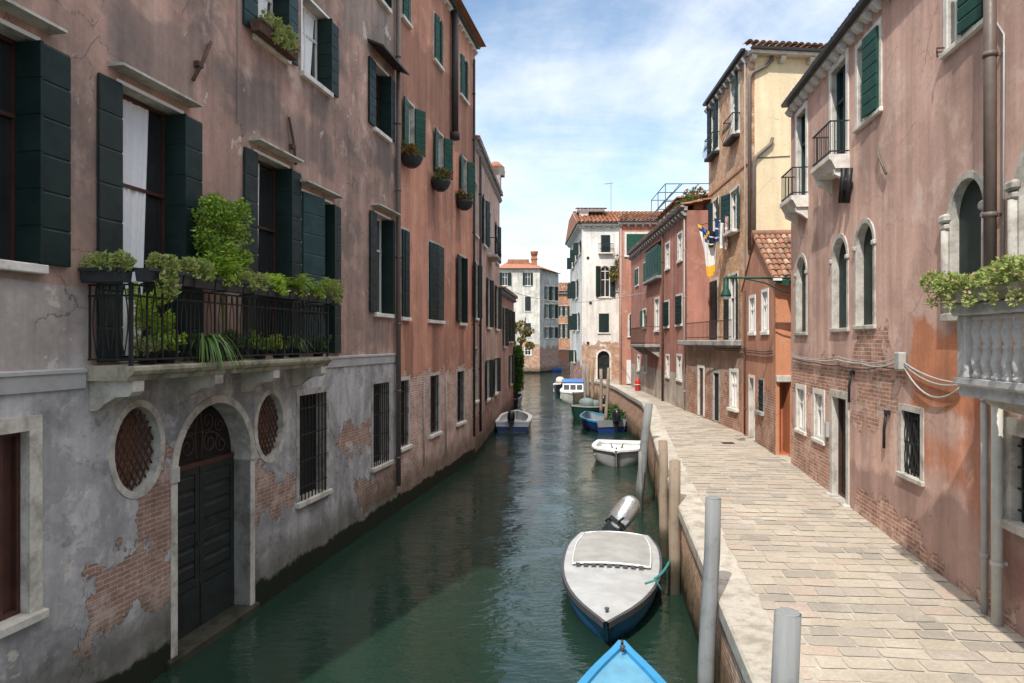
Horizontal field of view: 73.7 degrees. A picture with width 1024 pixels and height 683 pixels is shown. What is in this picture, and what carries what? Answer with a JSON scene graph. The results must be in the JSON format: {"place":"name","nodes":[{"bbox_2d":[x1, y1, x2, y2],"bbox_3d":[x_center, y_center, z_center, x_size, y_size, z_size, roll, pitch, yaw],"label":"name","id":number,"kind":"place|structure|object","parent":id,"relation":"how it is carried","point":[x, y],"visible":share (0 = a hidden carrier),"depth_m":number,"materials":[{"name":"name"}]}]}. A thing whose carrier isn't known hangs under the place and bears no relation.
{"place":"outdoors","nodes":[
{"label":"outdoors","id":0,"kind":"place"},
{"bbox_2d":[149,368,698,682],"bbox_3d":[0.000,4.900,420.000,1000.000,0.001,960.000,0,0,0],"label":"water","id":1,"kind":"structure","parent":0,"point":[456,577],"depth_m":13.18,"materials":[{"name":"green liquid"}]},
{"bbox_2d":[0,0,409,682],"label":"plastered house","id":2,"kind":"structure","parent":1,"relation":"on","point":[156,520],"depth_m":10.42,"materials":[{"name":"pink paint"}]},
{"bbox_2d":[0,414,48,639],"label":"window","id":3,"kind":"structure","parent":2,"relation":"in","point":[10,428],"depth_m":7.86,"materials":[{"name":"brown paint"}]},
{"bbox_2d":[0,0,70,274],"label":"window","id":4,"kind":"structure","parent":2,"relation":"in","point":[35,76],"depth_m":7.96,"materials":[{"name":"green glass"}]},
{"bbox_2d":[78,249,137,282],"bbox_3d":[-5.074,-0.954,8.608,0.732,0.428,0.415,0,0,11],"label":"planter box","id":5,"kind":"object","parent":2,"relation":"attached to","point":[118,266],"visible":1,"depth_m":8.51,"materials":[{"name":"black plastic"}]},
{"bbox_2d":[108,400,164,498],"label":"window","id":6,"kind":"structure","parent":2,"relation":"in","point":[125,450],"depth_m":9.65,"materials":[{"name":"stone"}]},
{"bbox_2d":[134,334,160,363],"bbox_3d":[-4.887,0.095,9.141,0.371,0.409,0.605,0,0,-15],"label":"potted plant","id":7,"kind":"object","parent":2,"relation":"on","point":[143,352],"visible":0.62,"depth_m":9.03,"materials":[{"name":"green plant"}]},
{"bbox_2d":[97,61,202,361],"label":"window","id":8,"kind":"structure","parent":2,"relation":"in","point":[149,160],"depth_m":10.03,"materials":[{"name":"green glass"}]},
{"bbox_2d":[126,282,174,362],"bbox_3d":[-5.079,-0.264,9.655,0.350,1.128,0.908,0,0,11],"label":"potted plant","id":9,"kind":"object","parent":2,"relation":"on","point":[139,320],"visible":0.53,"depth_m":9.61,"materials":[{"name":"green plant"}]},
{"bbox_2d":[133,251,184,301],"bbox_3d":[-4.554,-0.842,8.919,0.406,0.660,0.738,0,0,11],"label":"planter box","id":10,"kind":"object","parent":2,"relation":"attached to","point":[167,267],"visible":1,"depth_m":8.82,"materials":[{"name":"black plastic"}]},
{"bbox_2d":[154,329,187,362],"bbox_3d":[-4.795,0.063,9.494,0.402,0.474,0.555,0,0,11],"label":"potted plant","id":11,"kind":"object","parent":2,"relation":"on","point":[166,354],"visible":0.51,"depth_m":9.46,"materials":[{"name":"green plant"}]},
{"bbox_2d":[178,256,216,289],"bbox_3d":[-4.434,-0.975,9.582,0.423,0.441,0.714,0,0,11],"label":"planter box","id":12,"kind":"object","parent":2,"relation":"attached to","point":[199,270],"visible":0.95,"depth_m":9.53,"materials":[{"name":"black plastic"}]},
{"bbox_2d":[167,395,259,670],"bbox_3d":[-5.066,3.195,11.382,0.480,4.610,2.397,0,0,11],"label":"door","id":13,"kind":"structure","parent":2,"relation":"in","point":[203,607],"depth_m":11.55,"materials":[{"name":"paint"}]},
{"bbox_2d":[178,333,254,373],"bbox_3d":[-4.462,0.177,10.221,1.149,0.607,1.068,0,0,11],"label":"potted plant","id":14,"kind":"object","parent":2,"relation":"on","point":[210,338],"visible":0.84,"depth_m":10.04,"materials":[{"name":"green plant"}]},
{"bbox_2d":[191,192,254,360],"bbox_3d":[-4.601,-1.015,10.889,0.820,2.631,1.200,0,0,11],"label":"potted bush","id":15,"kind":"object","parent":2,"relation":"on","point":[230,215],"visible":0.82,"depth_m":10.71,"materials":[{"name":"green plant"}]},
{"bbox_2d":[199,256,251,292],"bbox_3d":[-4.353,-1.011,10.343,0.826,0.512,0.900,0,0,11],"label":"planter box","id":16,"kind":"object","parent":2,"relation":"attached to","point":[234,284],"visible":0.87,"depth_m":10.22,"materials":[{"name":"black plastic"}]},
{"bbox_2d":[220,328,251,359],"bbox_3d":[-4.504,0.042,11.129,0.463,0.515,0.692,0,0,11],"label":"potted plant","id":17,"kind":"object","parent":2,"relation":"on","point":[239,344],"visible":0.34,"depth_m":11.06,"materials":[{"name":"green plant"}]},
{"bbox_2d":[237,269,271,295],"bbox_3d":[-4.172,-0.957,11.017,0.423,0.403,0.772,0,0,11],"label":"planter box","id":18,"kind":"object","parent":2,"relation":"attached to","point":[257,281],"visible":0.94,"depth_m":10.92,"materials":[{"name":"black plastic"}]},
{"bbox_2d":[248,329,269,358],"bbox_3d":[-4.360,0.038,11.811,0.394,0.523,0.644,0,0,3],"label":"potted plant","id":19,"kind":"object","parent":2,"relation":"on","point":[259,351],"visible":0.56,"depth_m":11.70,"materials":[{"name":"green plant"}]},
{"bbox_2d":[254,389,285,462],"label":"window","id":20,"kind":"structure","parent":2,"relation":"in","point":[261,422],"depth_m":13.07,"materials":[{"name":"stone"}]},
{"bbox_2d":[243,0,297,65],"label":"window","id":21,"kind":"structure","parent":2,"relation":"in","point":[286,9],"depth_m":13.43,"materials":[{"name":"green glass"}]},
{"bbox_2d":[243,137,303,356],"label":"window","id":22,"kind":"structure","parent":2,"relation":"in","point":[274,195],"depth_m":13.54,"materials":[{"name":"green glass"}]},
{"bbox_2d":[249,8,299,60],"bbox_3d":[-4.391,-5.750,12.788,0.514,0.611,1.429,0,0,11],"label":"window box","id":23,"kind":"object","parent":2,"relation":"attached to","point":[280,38],"visible":1,"depth_m":12.57,"materials":[{"name":"plant"}]},
{"bbox_2d":[267,333,286,357],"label":"potted plant","id":24,"kind":"object","parent":2,"relation":"on","point":[278,352],"visible":0.62,"depth_m":12.30,"materials":[{"name":"green plant"}]},
{"bbox_2d":[264,272,290,298],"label":"planter box","id":25,"kind":"object","parent":2,"relation":"attached to","point":[278,281],"visible":0.83,"depth_m":11.57,"materials":[{"name":"black plastic"}]},
{"bbox_2d":[277,273,314,300],"bbox_3d":[-3.901,-0.982,12.290,0.913,0.455,0.833,0,0,11],"label":"planter box","id":26,"kind":"object","parent":2,"relation":"attached to","point":[296,289],"visible":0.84,"depth_m":12.25,"materials":[{"name":"black plastic"}]},
{"bbox_2d":[285,334,311,356],"bbox_3d":[-4.029,0.079,12.933,0.579,0.443,0.495,0,0,-16],"label":"potted plant","id":27,"kind":"object","parent":2,"relation":"on","point":[297,349],"visible":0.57,"depth_m":12.83,"materials":[{"name":"green plant"}]},
{"bbox_2d":[293,274,327,302],"bbox_3d":[-3.809,-1.017,12.999,0.760,0.524,1.269,0,0,11],"label":"planter box","id":28,"kind":"object","parent":2,"relation":"attached to","point":[315,291],"visible":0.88,"depth_m":12.97,"materials":[{"name":"black plastic"}]},
{"bbox_2d":[295,386,332,508],"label":"window","id":29,"kind":"structure","parent":2,"relation":"in","point":[306,405],"depth_m":14.73,"materials":[{"name":"grey stone"}]},
{"bbox_2d":[300,0,338,97],"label":"window","id":30,"kind":"structure","parent":2,"relation":"in","point":[319,38],"depth_m":15.28,"materials":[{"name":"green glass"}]},
{"bbox_2d":[308,333,331,355],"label":"potted plant","id":31,"kind":"object","parent":2,"relation":"on","point":[324,343],"visible":0.56,"depth_m":13.76,"materials":[{"name":"green plant"}]},
{"bbox_2d":[300,179,343,354],"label":"window","id":32,"kind":"structure","parent":2,"relation":"in","point":[321,223],"depth_m":14.75,"materials":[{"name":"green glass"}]},
{"bbox_2d":[321,276,344,304],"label":"planter box","id":33,"kind":"object","parent":2,"relation":"attached to","point":[333,296],"visible":0.95,"depth_m":13.66,"materials":[{"name":"black plastic"}]},
{"bbox_2d":[371,377,393,472],"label":"window","id":34,"kind":"structure","parent":2,"relation":"in","point":[376,393],"depth_m":18.48,"materials":[{"name":"grey stone"}]},
{"bbox_2d":[369,203,400,317],"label":"window","id":35,"kind":"structure","parent":2,"relation":"in","point":[382,233],"depth_m":19.01,"materials":[{"name":"green glass"}]},
{"bbox_2d":[367,38,409,142],"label":"window","id":36,"kind":"structure","parent":2,"relation":"in","point":[381,90],"depth_m":18.85,"materials":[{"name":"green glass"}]},
{"bbox_2d":[395,0,485,511],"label":"salmon house","id":37,"kind":"structure","parent":1,"relation":"on","point":[439,43],"depth_m":23.00,"materials":[{"name":"paint"}]},
{"bbox_2d":[401,226,411,320],"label":"window","id":38,"kind":"structure","parent":37,"relation":"in","point":[405,234],"depth_m":20.13,"materials":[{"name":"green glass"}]},
{"bbox_2d":[401,0,412,29],"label":"window","id":39,"kind":"structure","parent":37,"relation":"in","point":[405,4],"depth_m":20.21,"materials":[{"name":"green wood"}]},
{"bbox_2d":[401,376,412,451],"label":"window","id":40,"kind":"structure","parent":37,"relation":"in","point":[406,447],"depth_m":20.44,"materials":[{"name":"stone"}]},
{"bbox_2d":[401,140,424,168],"bbox_3d":[-2.943,-5.495,20.033,0.724,0.790,1.079,0,0,11],"label":"flower basket","id":41,"kind":"object","parent":37,"relation":"attached to","point":[412,156],"visible":0.98,"depth_m":19.81,"materials":[{"name":"black plastic"}]},
{"bbox_2d":[404,96,425,156],"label":"window","id":42,"kind":"structure","parent":37,"relation":"in","point":[419,115],"depth_m":21.06,"materials":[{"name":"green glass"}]},
{"bbox_2d":[429,372,442,438],"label":"window","id":43,"kind":"structure","parent":37,"relation":"in","point":[432,376],"depth_m":23.31,"materials":[{"name":"white stone"}]},
{"bbox_2d":[428,239,445,323],"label":"window","id":44,"kind":"structure","parent":37,"relation":"in","point":[435,250],"depth_m":22.93,"materials":[{"name":"green wood"}]},
{"bbox_2d":[433,10,444,72],"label":"window","id":45,"kind":"structure","parent":37,"relation":"in","point":[437,22],"depth_m":23.26,"materials":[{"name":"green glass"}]},
{"bbox_2d":[431,166,453,191],"bbox_3d":[-2.379,-5.421,22.870,0.745,0.782,1.013,0,0,11],"label":"flower basket","id":46,"kind":"object","parent":37,"relation":"attached to","point":[442,183],"visible":1,"depth_m":22.66,"materials":[{"name":"black plastic"}]},
{"bbox_2d":[435,127,452,179],"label":"window","id":47,"kind":"structure","parent":37,"relation":"in","point":[447,143],"depth_m":24.10,"materials":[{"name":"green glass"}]},
{"bbox_2d":[456,368,466,426],"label":"window","id":48,"kind":"structure","parent":37,"relation":"in","point":[459,379],"depth_m":26.56,"materials":[{"name":"stone"}]},
{"bbox_2d":[457,254,467,325],"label":"window","id":49,"kind":"structure","parent":37,"relation":"in","point":[462,266],"depth_m":26.95,"materials":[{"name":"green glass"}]},
{"bbox_2d":[459,52,469,105],"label":"window","id":50,"kind":"structure","parent":37,"relation":"in","point":[462,62],"depth_m":26.55,"materials":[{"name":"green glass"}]},
{"bbox_2d":[456,189,473,210],"bbox_3d":[-1.826,-5.367,25.896,0.773,0.773,0.720,0,0,-20],"label":"flower basket","id":51,"kind":"object","parent":37,"relation":"attached to","point":[464,201],"visible":1,"depth_m":25.69,"materials":[{"name":"black plastic"}]},
{"bbox_2d":[460,154,474,198],"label":"window","id":52,"kind":"structure","parent":37,"relation":"in","point":[470,167],"depth_m":27.25,"materials":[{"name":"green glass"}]},
{"bbox_2d":[475,135,504,457],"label":"pale pink house","id":53,"kind":"structure","parent":1,"relation":"on","point":[489,175],"depth_m":32.70,"materials":[{"name":"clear paint"}]},
{"bbox_2d":[475,261,481,320],"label":"window","id":54,"kind":"structure","parent":53,"relation":"in","point":[479,268],"depth_m":29.32,"materials":[{"name":"green glass"}]},
{"bbox_2d":[483,194,489,248],"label":"window","id":55,"kind":"structure","parent":53,"relation":"in","point":[487,204],"depth_m":32.39,"materials":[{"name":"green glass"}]},
{"bbox_2d":[486,358,492,401],"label":"window","id":56,"kind":"structure","parent":53,"relation":"in","point":[490,361],"depth_m":34.05,"materials":[{"name":"black glass"}]},
{"bbox_2d":[487,276,493,329],"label":"window","id":57,"kind":"structure","parent":53,"relation":"in","point":[491,281],"depth_m":34.37,"materials":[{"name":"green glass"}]},
{"bbox_2d":[494,356,500,395],"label":"window","id":58,"kind":"structure","parent":53,"relation":"in","point":[498,359],"depth_m":38.24,"materials":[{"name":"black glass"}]},
{"bbox_2d":[495,283,501,330],"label":"window","id":59,"kind":"structure","parent":53,"relation":"in","point":[499,288],"depth_m":38.79,"materials":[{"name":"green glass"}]},
{"bbox_2d":[500,285,517,413],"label":"pink house","id":60,"kind":"structure","parent":1,"relation":"on","point":[507,333],"depth_m":43.63,"materials":[{"name":"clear paint"}]},
{"bbox_2d":[503,306,508,347],"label":"window","id":61,"kind":"structure","parent":60,"relation":"in","point":[506,309],"depth_m":42.79,"materials":[{"name":"green glass"}]},
{"bbox_2d":[509,353,514,386],"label":"window","id":62,"kind":"structure","parent":60,"relation":"in","point":[512,356],"depth_m":46.92,"materials":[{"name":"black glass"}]},
{"bbox_2d":[513,344,524,407],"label":"ivy","id":63,"kind":"object","parent":60,"relation":"attached to","point":[519,365],"visible":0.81,"depth_m":48.30,"materials":[{"name":"green plant"}]},
{"bbox_2d":[495,410,531,432],"bbox_3d":[0.146,4.515,39.195,2.010,1.670,5.678,0,0,3],"label":"boat","id":64,"kind":"object","parent":1,"relation":"on","point":[511,421],"visible":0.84,"depth_m":36.90,"materials":[{"name":"plastic"}]},
{"bbox_2d":[500,251,560,372],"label":"white corner house","id":65,"kind":"structure","parent":1,"relation":"on","point":[526,277],"depth_m":105.20,"materials":[{"name":"paint"}]},
{"bbox_2d":[500,272,510,285],"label":"window","id":66,"kind":"structure","parent":65,"relation":"in","point":[505,277],"depth_m":104.98,"materials":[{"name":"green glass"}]},
{"bbox_2d":[559,282,569,367],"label":"orange house","id":67,"kind":"structure","parent":1,"relation":"on","point":[564,331],"depth_m":124.00,"materials":[{"name":"paint"}]},
{"bbox_2d":[560,379,583,403],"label":"boat","id":68,"kind":"object","parent":1,"relation":"on","point":[571,391],"visible":0.77,"depth_m":54.58,"materials":[{"name":"plastic"}]},
{"bbox_2d":[570,395,609,418],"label":"boat","id":69,"kind":"object","parent":1,"relation":"on","point":[587,404],"visible":0.62,"depth_m":43.70,"materials":[{"name":"wood"}]},
{"bbox_2d":[599,369,602,413],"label":"mooring post","id":70,"kind":"object","parent":1,"relation":"in","point":[601,393],"visible":0.72,"depth_m":42.92,"materials":[{"name":"wood"}]},
{"bbox_2d":[580,409,626,432],"bbox_3d":[5.038,4.435,38.349,2.310,1.670,4.190,0,0,-16],"label":"boat","id":71,"kind":"object","parent":1,"relation":"on","point":[594,422],"visible":0.83,"depth_m":36.84,"materials":[{"name":"plastic"}]},
{"bbox_2d":[604,368,610,419],"bbox_3d":[5.393,3.755,39.002,0.468,4.508,0.234,0,0,0],"label":"mooring post","id":72,"kind":"object","parent":1,"relation":"in","point":[607,395],"visible":0.69,"depth_m":38.92,"materials":[{"name":"wood"}]},
{"bbox_2d":[562,495,664,641],"bbox_3d":[1.977,4.478,13.585,2.020,1.671,6.119,0,0,10],"label":"boat","id":73,"kind":"object","parent":1,"relation":"on","point":[611,570],"visible":0.98,"depth_m":12.94,"materials":[{"name":"plastic"}]},
{"bbox_2d":[565,208,661,389],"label":"white canal house","id":74,"kind":"structure","parent":1,"relation":"in","point":[592,240],"depth_m":58.00,"materials":[{"name":"white paint"}]},
{"bbox_2d":[597,312,609,333],"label":"window","id":75,"kind":"structure","parent":74,"relation":"in","point":[603,317],"depth_m":57.92,"materials":[{"name":"green wood"}]},
{"bbox_2d":[596,349,610,378],"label":"door","id":76,"kind":"structure","parent":74,"relation":"in","point":[603,356],"depth_m":58.22,"materials":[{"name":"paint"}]},
{"bbox_2d":[596,264,614,297],"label":"window","id":77,"kind":"structure","parent":74,"relation":"in","point":[605,288],"depth_m":57.98,"materials":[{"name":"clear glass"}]},
{"bbox_2d":[598,234,613,253],"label":"window","id":78,"kind":"structure","parent":74,"relation":"in","point":[605,243],"depth_m":57.92,"materials":[{"name":"green wood"}]},
{"bbox_2d":[608,254,618,281],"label":"wall plant","id":79,"kind":"object","parent":74,"relation":"attached to","point":[612,275],"depth_m":57.48,"materials":[{"name":"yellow plant"}]},
{"bbox_2d":[591,439,639,466],"bbox_3d":[4.370,4.584,28.050,2.270,1.112,3.433,0,0,12],"label":"boat","id":80,"kind":"object","parent":1,"relation":"on","point":[617,453],"visible":0.72,"depth_m":27.00,"materials":[{"name":"plastic"}]},
{"bbox_2d":[578,639,665,682],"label":"boat","id":81,"kind":"object","parent":1,"relation":"on","point":[622,661],"visible":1,"depth_m":9.02,"materials":[{"name":"plastic"}]},
{"bbox_2d":[638,451,642,512],"bbox_3d":[3.690,4.581,19.601,0.142,2.844,0.150,0,0,0],"label":"mooring post","id":82,"kind":"object","parent":1,"relation":"in","point":[640,491],"visible":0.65,"depth_m":19.55,"materials":[{"name":"wood"}]},
{"bbox_2d":[634,403,652,498],"bbox_3d":[3.854,3.926,20.297,0.662,4.169,0.284,0,0,0],"label":"mooring post","id":83,"kind":"object","parent":1,"relation":"in","point":[645,430],"visible":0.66,"depth_m":20.20,"materials":[{"name":"wood"}]},
{"bbox_2d":[658,440,668,556],"bbox_3d":[3.472,4.132,15.598,0.246,3.743,0.246,0,0,0],"label":"mooring post","id":84,"kind":"object","parent":1,"relation":"in","point":[663,500],"visible":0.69,"depth_m":15.51,"materials":[{"name":"wood"}]},
{"bbox_2d":[668,459,680,594],"bbox_3d":[3.165,4.160,13.299,0.254,3.689,0.254,0,0,0],"label":"mooring post","id":85,"kind":"object","parent":1,"relation":"in","point":[674,582],"visible":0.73,"depth_m":13.21,"materials":[{"name":"wood"}]},
{"bbox_2d":[586,380,805,682],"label":"quay wall","id":86,"kind":"structure","parent":1,"relation":"in","point":[744,640],"depth_m":10.29,"materials":[{"name":"stone"}]},
{"bbox_2d":[697,496,720,682],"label":"mooring post","id":87,"kind":"object","parent":1,"relation":"in","point":[708,618],"visible":1,"depth_m":8.52,"materials":[{"name":"wood"}]},
{"bbox_2d":[771,607,801,682],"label":"mooring post","id":88,"kind":"object","parent":1,"relation":"in","point":[785,667],"visible":1,"depth_m":4.97,"materials":[{"name":"wood"}]},
{"bbox_2d":[462,0,858,282],"label":"sky","id":89,"kind":"structure","parent":0,"point":[574,98],"materials":[{"name":"blue"}]},
{"bbox_2d":[599,380,1023,682],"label":"footpath","id":90,"kind":"structure","parent":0,"point":[813,658],"depth_m":9.20,"materials":[{"name":"stone"}]},
{"bbox_2d":[617,213,658,385],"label":"red end house","id":91,"kind":"structure","parent":90,"relation":"on","point":[634,228],"depth_m":45.00,"materials":[{"name":"paint"}]},
{"bbox_2d":[624,232,648,256],"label":"window","id":92,"kind":"structure","parent":91,"relation":"in","point":[631,238],"depth_m":44.91,"materials":[{"name":"green wood"}]},
{"bbox_2d":[626,183,710,410],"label":"long red house","id":93,"kind":"structure","parent":90,"relation":"on","point":[669,276],"depth_m":30.99,"materials":[{"name":"paint"}]},
{"bbox_2d":[663,299,669,328],"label":"window","id":94,"kind":"structure","parent":93,"relation":"in","point":[665,304],"depth_m":31.17,"materials":[{"name":"green wood"}]},
{"bbox_2d":[675,293,682,326],"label":"window","id":95,"kind":"structure","parent":93,"relation":"in","point":[678,298],"depth_m":28.50,"materials":[{"name":"green wood"}]},
{"bbox_2d":[675,186,706,209],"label":"roof plants","id":96,"kind":"object","parent":93,"relation":"on","point":[692,195],"visible":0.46,"depth_m":28.03,"materials":[{"name":"green plant"}]},
{"bbox_2d":[677,39,826,432],"bbox_3d":[10.210,-3.583,25.254,7.142,14.566,6.088,0,0,-7],"label":"brick and yellow house","id":97,"kind":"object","parent":90,"relation":"on","point":[748,151],"visible":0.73,"depth_m":23.09,"materials":[{"name":"yellow paint"}]},
{"bbox_2d":[697,365,704,416],"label":"door","id":98,"kind":"structure","parent":97,"relation":"in","point":[702,367],"depth_m":25.71,"materials":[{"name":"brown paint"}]},
{"bbox_2d":[703,95,719,161],"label":"window","id":99,"kind":"structure","parent":97,"relation":"in","point":[711,154],"depth_m":26.46,"materials":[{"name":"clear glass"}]},
{"bbox_2d":[706,195,718,230],"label":"window","id":100,"kind":"structure","parent":97,"relation":"in","point":[709,207],"depth_m":26.95,"materials":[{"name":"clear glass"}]},
{"bbox_2d":[709,277,717,339],"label":"window","id":101,"kind":"structure","parent":97,"relation":"in","point":[713,285],"depth_m":26.60,"materials":[{"name":"wood"}]},
{"bbox_2d":[712,370,719,421],"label":"door","id":102,"kind":"structure","parent":97,"relation":"in","point":[717,373],"depth_m":24.10,"materials":[{"name":"grey stone"}]},
{"bbox_2d":[721,71,739,146],"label":"window","id":103,"kind":"structure","parent":97,"relation":"in","point":[735,114],"depth_m":23.58,"materials":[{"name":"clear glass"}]},
{"bbox_2d":[721,184,739,236],"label":"window","id":104,"kind":"structure","parent":97,"relation":"in","point":[725,199],"depth_m":24.42,"materials":[{"name":"clear glass"}]},
{"bbox_2d":[723,271,737,339],"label":"window","id":105,"kind":"structure","parent":97,"relation":"in","point":[734,282],"depth_m":24.52,"materials":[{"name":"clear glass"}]},
{"bbox_2d":[726,368,738,412],"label":"window","id":106,"kind":"structure","parent":97,"relation":"in","point":[734,371],"depth_m":22.54,"materials":[{"name":"white stone"}]},
{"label":"washing line","id":107,"kind":"object","parent":97,"relation":"attached to","visible":0},
{"bbox_2d":[698,224,716,276],"bbox_3d":[7.151,-3.340,24.933,0.813,1.990,0.225,0,0,43],"label":"flag","id":108,"kind":"object","parent":107,"relation":"hanging from","point":[710,253],"visible":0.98,"depth_m":24.89,"materials":[{"name":"white fabric"}]},
{"bbox_2d":[741,230,790,456],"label":"little gabled house","id":109,"kind":"structure","parent":90,"relation":"on","point":[766,379],"depth_m":19.23,"materials":[{"name":"orange paint"}]},
{"bbox_2d":[747,294,755,335],"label":"window","id":110,"kind":"structure","parent":109,"relation":"in","point":[753,301],"depth_m":20.55,"materials":[{"name":"clear glass"}]},
{"bbox_2d":[748,374,754,440],"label":"door","id":111,"kind":"structure","parent":109,"relation":"in","point":[749,376],"depth_m":20.41,"materials":[{"name":"white paint"}]},
{"bbox_2d":[760,288,768,334],"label":"window","id":112,"kind":"structure","parent":109,"relation":"in","point":[765,331],"depth_m":19.28,"materials":[{"name":"white glass"}]},
{"bbox_2d":[779,382,782,450],"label":"door","id":113,"kind":"structure","parent":109,"relation":"in","point":[780,383],"depth_m":18.70,"materials":[{"name":"orange paint"}]},
{"bbox_2d":[780,0,1023,637],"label":"pink house","id":114,"kind":"structure","parent":90,"relation":"on","point":[906,169],"depth_m":10.31,"materials":[{"name":"pink paint"}]},
{"bbox_2d":[720,276,790,298],"bbox_3d":[6.253,-1.359,17.300,1.935,0.578,0.263,0,0,0],"label":"wall lamp","id":115,"kind":"object","parent":114,"relation":"attached to","point":[726,293],"visible":0.98,"depth_m":17.28,"materials":[{"name":"metal"}]},
{"bbox_2d":[793,253,807,335],"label":"window","id":116,"kind":"structure","parent":114,"relation":"in","point":[805,270],"depth_m":16.45,"materials":[{"name":"stone"}]},
{"bbox_2d":[794,383,806,435],"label":"window","id":117,"kind":"structure","parent":114,"relation":"in","point":[802,388],"depth_m":16.42,"materials":[{"name":"white glass"}]},
{"bbox_2d":[795,100,807,194],"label":"window","id":118,"kind":"structure","parent":114,"relation":"in","point":[804,119],"depth_m":16.55,"materials":[{"name":"white glass"}]},
{"bbox_2d":[811,388,825,445],"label":"window","id":119,"kind":"structure","parent":114,"relation":"in","point":[820,393],"depth_m":15.10,"materials":[{"name":"white glass"}]},
{"bbox_2d":[825,389,849,507],"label":"door","id":120,"kind":"structure","parent":114,"relation":"in","point":[842,498],"depth_m":13.89,"materials":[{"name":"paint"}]},
{"bbox_2d":[829,47,848,153],"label":"window","id":121,"kind":"structure","parent":114,"relation":"in","point":[843,74],"depth_m":13.90,"materials":[{"name":"white glass"}]},
{"bbox_2d":[828,234,849,331],"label":"window","id":122,"kind":"structure","parent":114,"relation":"in","point":[844,251],"depth_m":13.77,"materials":[{"name":"stone"}]},
{"bbox_2d":[792,356,893,367],"bbox_3d":[6.517,0.368,13.807,0.032,0.158,6.113,0,0,8],"label":"wall cable","id":123,"kind":"object","parent":114,"relation":"attached to","point":[845,362],"depth_m":13.09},
{"bbox_2d":[852,218,876,329],"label":"window","id":124,"kind":"structure","parent":114,"relation":"in","point":[870,237],"depth_m":12.44,"materials":[{"name":"stone"}]},
{"bbox_2d":[852,16,882,133],"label":"window","id":125,"kind":"structure","parent":114,"relation":"in","point":[871,43],"depth_m":11.89,"materials":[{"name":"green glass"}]},
{"bbox_2d":[894,352,906,369],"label":"junction box","id":126,"kind":"object","parent":114,"relation":"attached to","point":[900,358],"visible":1,"depth_m":10.60,"materials":[{"name":"plastic"}]},
{"bbox_2d":[895,403,924,486],"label":"window","id":127,"kind":"structure","parent":114,"relation":"in","point":[916,414],"depth_m":10.51,"materials":[{"name":"stone"}]},
{"bbox_2d":[938,171,982,321],"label":"window","id":128,"kind":"structure","parent":114,"relation":"in","point":[971,208],"depth_m":9.01,"materials":[{"name":"stone"}]},
{"bbox_2d":[939,0,982,59],"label":"window","id":129,"kind":"structure","parent":114,"relation":"in","point":[968,14],"depth_m":8.82,"materials":[{"name":"green wood"}]},
{"bbox_2d":[919,253,1023,312],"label":"balcony planter","id":130,"kind":"object","parent":114,"relation":"on","point":[996,281],"visible":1,"depth_m":6.70,"materials":[{"name":"plant"}]},
{"bbox_2d":[1001,416,1023,537],"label":"window","id":131,"kind":"structure","parent":114,"relation":"in","point":[1012,427],"depth_m":7.84,"materials":[{"name":"stone"}]},
{"bbox_2d":[1004,144,1023,321],"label":"window","id":132,"kind":"structure","parent":114,"relation":"in","point":[1013,187],"depth_m":7.73,"materials":[{"name":"stone"}]},
{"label":"garden wall","id":133,"kind":"object","parent":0,"visible":0},
{"bbox_2d":[514,318,534,349],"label":"tree","id":134,"kind":"object","parent":133,"relation":"on","point":[525,331],"visible":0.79,"depth_m":65.47,"materials":[{"name":"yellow plant"}]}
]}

